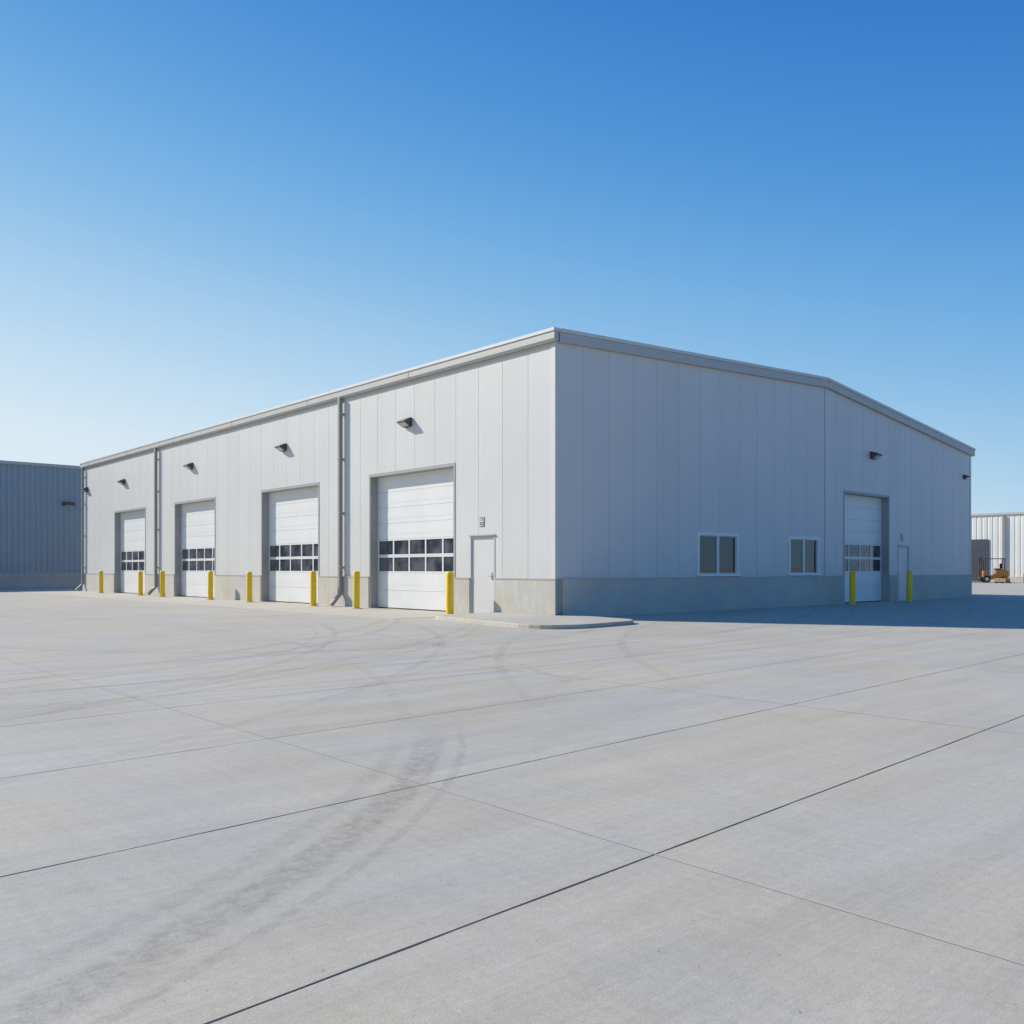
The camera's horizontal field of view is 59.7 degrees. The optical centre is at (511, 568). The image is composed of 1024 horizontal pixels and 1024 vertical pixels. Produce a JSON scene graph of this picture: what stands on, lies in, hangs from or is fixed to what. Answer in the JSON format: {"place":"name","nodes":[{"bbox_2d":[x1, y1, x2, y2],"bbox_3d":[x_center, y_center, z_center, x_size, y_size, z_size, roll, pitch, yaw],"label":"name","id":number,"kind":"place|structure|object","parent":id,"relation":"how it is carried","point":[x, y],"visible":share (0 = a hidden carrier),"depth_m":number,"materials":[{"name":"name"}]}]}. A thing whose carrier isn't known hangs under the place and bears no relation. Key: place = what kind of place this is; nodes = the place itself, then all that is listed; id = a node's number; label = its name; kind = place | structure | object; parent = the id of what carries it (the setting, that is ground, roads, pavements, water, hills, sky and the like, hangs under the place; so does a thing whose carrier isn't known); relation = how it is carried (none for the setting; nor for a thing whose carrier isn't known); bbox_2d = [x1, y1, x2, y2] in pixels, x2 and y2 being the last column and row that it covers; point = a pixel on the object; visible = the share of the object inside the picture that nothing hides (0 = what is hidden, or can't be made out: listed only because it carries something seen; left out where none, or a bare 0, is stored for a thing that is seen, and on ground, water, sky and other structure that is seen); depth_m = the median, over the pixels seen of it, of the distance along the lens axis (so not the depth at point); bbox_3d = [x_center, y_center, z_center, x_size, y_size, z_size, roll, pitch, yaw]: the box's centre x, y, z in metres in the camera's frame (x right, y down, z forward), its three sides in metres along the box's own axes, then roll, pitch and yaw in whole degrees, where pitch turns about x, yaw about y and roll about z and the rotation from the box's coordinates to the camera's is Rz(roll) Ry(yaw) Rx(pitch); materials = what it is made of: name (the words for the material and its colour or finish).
{"place":"outdoors","nodes":[
{"label":"outdoors","id":0,"kind":"place"},
{"bbox_2d":[0,460,82,587],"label":"warehouse","id":1,"kind":"structure","parent":0,"point":[40,524],"depth_m":60.39,"materials":[{"name":"grey metal"}]},
{"bbox_2d":[30,591,463,618],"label":"pavement","id":2,"kind":"structure","parent":0,"point":[363,612],"depth_m":29.62,"materials":[{"name":"concrete"}]},
{"bbox_2d":[99,571,102,592],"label":"bollard","id":3,"kind":"object","parent":2,"relation":"on","point":[100,581],"visible":0.94,"depth_m":46.22,"materials":[{"name":"metal"}]},
{"bbox_2d":[136,571,142,595],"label":"bollard","id":4,"kind":"object","parent":2,"relation":"on","point":[140,583],"visible":1,"depth_m":41.99,"materials":[{"name":"metal"}]},
{"bbox_2d":[158,571,166,596],"bbox_3d":[-15.675,0.662,40.042,0.400,1.168,0.400,0,0,-6],"label":"bollard","id":5,"kind":"object","parent":2,"relation":"on","point":[162,583],"visible":1,"depth_m":39.95,"materials":[{"name":"metal"}]},
{"bbox_2d":[205,571,215,599],"bbox_3d":[-12.219,0.660,36.191,0.400,1.172,0.400,0,0,36],"label":"bollard","id":6,"kind":"object","parent":2,"relation":"on","point":[210,585],"visible":1,"depth_m":36.10,"materials":[{"name":"metal"}]},
{"bbox_2d":[246,572,252,601],"bbox_3d":[-9.874,0.671,33.571,0.400,1.151,0.400,0,0,-2],"label":"bollard","id":7,"kind":"object","parent":2,"relation":"on","point":[248,586],"visible":0.9,"depth_m":33.49,"materials":[{"name":"metal"}]},
{"bbox_2d":[308,571,318,605],"bbox_3d":[-6.675,0.652,30.000,0.400,1.187,0.400,0,0,-19],"label":"bollard","id":8,"kind":"object","parent":2,"relation":"on","point":[313,595],"visible":0.97,"depth_m":29.91,"materials":[{"name":"metal"}]},
{"bbox_2d":[350,571,362,608],"bbox_3d":[-4.881,0.654,28.012,0.400,1.184,0.400,0,0,32],"label":"bollard","id":9,"kind":"object","parent":2,"relation":"on","point":[356,589],"visible":1,"depth_m":27.92,"materials":[{"name":"metal"}]},
{"bbox_2d":[446,571,453,613],"bbox_3d":[-1.704,0.656,24.465,0.400,1.180,0.400,0,0,26],"label":"bollard","id":10,"kind":"object","parent":2,"relation":"on","point":[449,592],"visible":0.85,"depth_m":24.38,"materials":[{"name":"metal"}]},
{"bbox_2d":[0,581,1023,1023],"bbox_3d":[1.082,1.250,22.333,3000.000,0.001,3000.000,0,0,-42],"label":"ground","id":11,"kind":"structure","parent":0,"point":[204,925],"depth_m":4.51,"materials":[{"name":"concrete"}]},
{"bbox_2d":[0,595,1023,1023],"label":"paving joints","id":12,"kind":"object","parent":11,"relation":"on","point":[534,817],"visible":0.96,"depth_m":4.60,"materials":[{"name":"grey concrete"}]},
{"bbox_2d":[846,571,857,604],"bbox_3d":[11.906,0.659,31.236,0.400,1.174,0.400,0,0,15],"label":"bollard","id":13,"kind":"object","parent":11,"relation":"on","point":[852,587],"visible":1,"depth_m":31.15,"materials":[{"name":"metal"}]},
{"bbox_2d":[904,571,914,601],"bbox_3d":[15.227,0.656,34.215,0.400,1.180,0.400,0,0,19],"label":"bollard","id":14,"kind":"object","parent":11,"relation":"on","point":[908,586],"visible":1,"depth_m":34.12,"materials":[{"name":"metal"}]},
{"bbox_2d":[978,555,1008,582],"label":"forklift","id":15,"kind":"object","parent":11,"relation":"on","point":[997,573],"visible":0.85,"depth_m":81.28,"materials":[{"name":"metal"}]},
{"bbox_2d":[994,578,1010,582],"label":"pallet","id":16,"kind":"object","parent":11,"relation":"on","point":[1001,580],"visible":0.92,"depth_m":78.81,"materials":[{"name":"brown wood"}]},
{"bbox_2d":[0,0,1023,513],"label":"sky","id":17,"kind":"structure","parent":0,"point":[212,212],"materials":[{"name":"blue"}]},
{"bbox_2d":[75,327,975,616],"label":"warehouse","id":18,"kind":"structure","parent":0,"point":[589,475],"depth_m":28.24,"materials":[{"name":"metal"}]},
{"bbox_2d":[117,479,124,484],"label":"wall light","id":19,"kind":"object","parent":18,"relation":"attached to","point":[121,481],"visible":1,"depth_m":45.42,"materials":[{"name":"grey metal"}]},
{"bbox_2d":[114,507,145,593],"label":"overhead door","id":20,"kind":"structure","parent":18,"relation":"in","point":[129,524],"depth_m":45.84,"materials":[{"name":"white metal"}]},
{"bbox_2d":[183,462,192,469],"bbox_3d":[-14.186,-4.515,39.132,0.290,0.330,0.400,0,0,-42],"label":"wall light","id":21,"kind":"object","parent":18,"relation":"attached to","point":[189,466],"visible":1,"depth_m":39.02,"materials":[{"name":"grey metal"}]},
{"bbox_2d":[174,497,214,598],"bbox_3d":[-13.756,-0.885,39.127,0.367,4.270,4.420,0,0,-42],"label":"overhead door","id":22,"kind":"structure","parent":18,"relation":"in","point":[194,520],"depth_m":39.68,"materials":[{"name":"white metal"}]},
{"bbox_2d":[275,443,286,451],"bbox_3d":[-8.489,-4.465,32.783,0.290,0.330,0.400,0,0,-42],"label":"wall light","id":23,"kind":"object","parent":18,"relation":"attached to","point":[282,447],"visible":1,"depth_m":32.69,"materials":[{"name":"grey metal"}]},
{"bbox_2d":[261,482,318,603],"bbox_3d":[-8.023,-0.885,32.738,0.367,4.270,4.390,0,0,-42],"label":"overhead door","id":24,"kind":"structure","parent":18,"relation":"in","point":[289,514],"depth_m":33.16,"materials":[{"name":"white metal"}]},
{"bbox_2d":[397,417,411,428],"bbox_3d":[-3.247,-4.425,26.940,0.290,0.330,0.400,0,0,-42],"label":"wall light","id":25,"kind":"object","parent":18,"relation":"attached to","point":[405,422],"visible":1,"depth_m":26.85,"materials":[{"name":"grey metal"}]},
{"bbox_2d":[369,463,455,611],"bbox_3d":[-2.964,-0.885,27.099,0.367,4.270,4.440,0,0,-42],"label":"overhead door","id":26,"kind":"structure","parent":18,"relation":"in","point":[412,511],"depth_m":27.35,"materials":[{"name":"white metal"}]},
{"bbox_2d":[468,534,494,612],"bbox_3d":[-0.774,0.155,24.469,0.190,2.190,1.100,0,0,-42],"label":"personnel door","id":27,"kind":"structure","parent":18,"relation":"in","point":[482,547],"depth_m":24.48,"materials":[{"name":"metal"}]},
{"bbox_2d":[480,517,483,526],"bbox_3d":[-0.822,-1.290,24.440,0.021,0.260,0.180,0,0,-42],"label":"wall light","id":28,"kind":"object","parent":18,"relation":"attached to","point":[481,521],"visible":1,"depth_m":24.43,"materials":[{"name":"grey metal"}]},
{"bbox_2d":[700,536,734,572],"bbox_3d":[6.196,-0.430,26.988,1.870,1.080,0.023,0,0,-43],"label":"window glass","id":29,"kind":"structure","parent":18,"relation":"in","point":[707,544],"depth_m":26.93,"materials":[{"name":"grey glass"}]},
{"bbox_2d":[696,532,740,576],"bbox_3d":[6.211,-0.435,26.971,2.190,1.310,0.185,0,0,-42],"label":"window","id":30,"kind":"structure","parent":18,"relation":"in","point":[709,534],"depth_m":26.93,"materials":[{"name":"white metal"}]},
{"bbox_2d":[791,540,815,571],"bbox_3d":[9.861,-0.430,30.277,1.720,1.080,0.023,0,0,-43],"label":"window glass","id":31,"kind":"structure","parent":18,"relation":"in","point":[796,545],"depth_m":30.21,"materials":[{"name":"grey glass"}]},
{"bbox_2d":[788,536,820,575],"bbox_3d":[9.876,-0.435,30.260,2.040,1.310,0.185,0,0,-42],"label":"window","id":32,"kind":"structure","parent":18,"relation":"in","point":[817,539],"depth_m":30.25,"materials":[{"name":"white metal"}]},
{"bbox_2d":[843,490,889,603],"bbox_3d":[13.096,-0.790,33.343,3.570,4.080,0.367,0,0,-42],"label":"overhead door","id":33,"kind":"structure","parent":18,"relation":"in","point":[866,516],"depth_m":33.81,"materials":[{"name":"white metal"}]},
{"bbox_2d":[870,451,881,459],"bbox_3d":[13.609,-4.245,33.378,0.400,0.330,0.290,0,0,-42],"label":"wall light","id":34,"kind":"object","parent":18,"relation":"attached to","point":[874,455],"visible":1,"depth_m":33.30,"materials":[{"name":"grey metal"}]},
{"bbox_2d":[898,545,910,600],"bbox_3d":[15.402,0.155,35.242,1.040,2.190,0.190,0,0,-42],"label":"personnel door","id":35,"kind":"structure","parent":18,"relation":"in","point":[903,550],"depth_m":35.22,"materials":[{"name":"metal"}]},
{"bbox_2d":[436,612,633,628],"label":"sidewalk","id":36,"kind":"structure","parent":0,"point":[527,621],"depth_m":20.15,"materials":[{"name":"concrete"}]},
{"bbox_2d":[971,512,1023,581],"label":"warehouse","id":37,"kind":"structure","parent":0,"point":[997,535],"depth_m":87.78,"materials":[{"name":"metal"}]}
]}

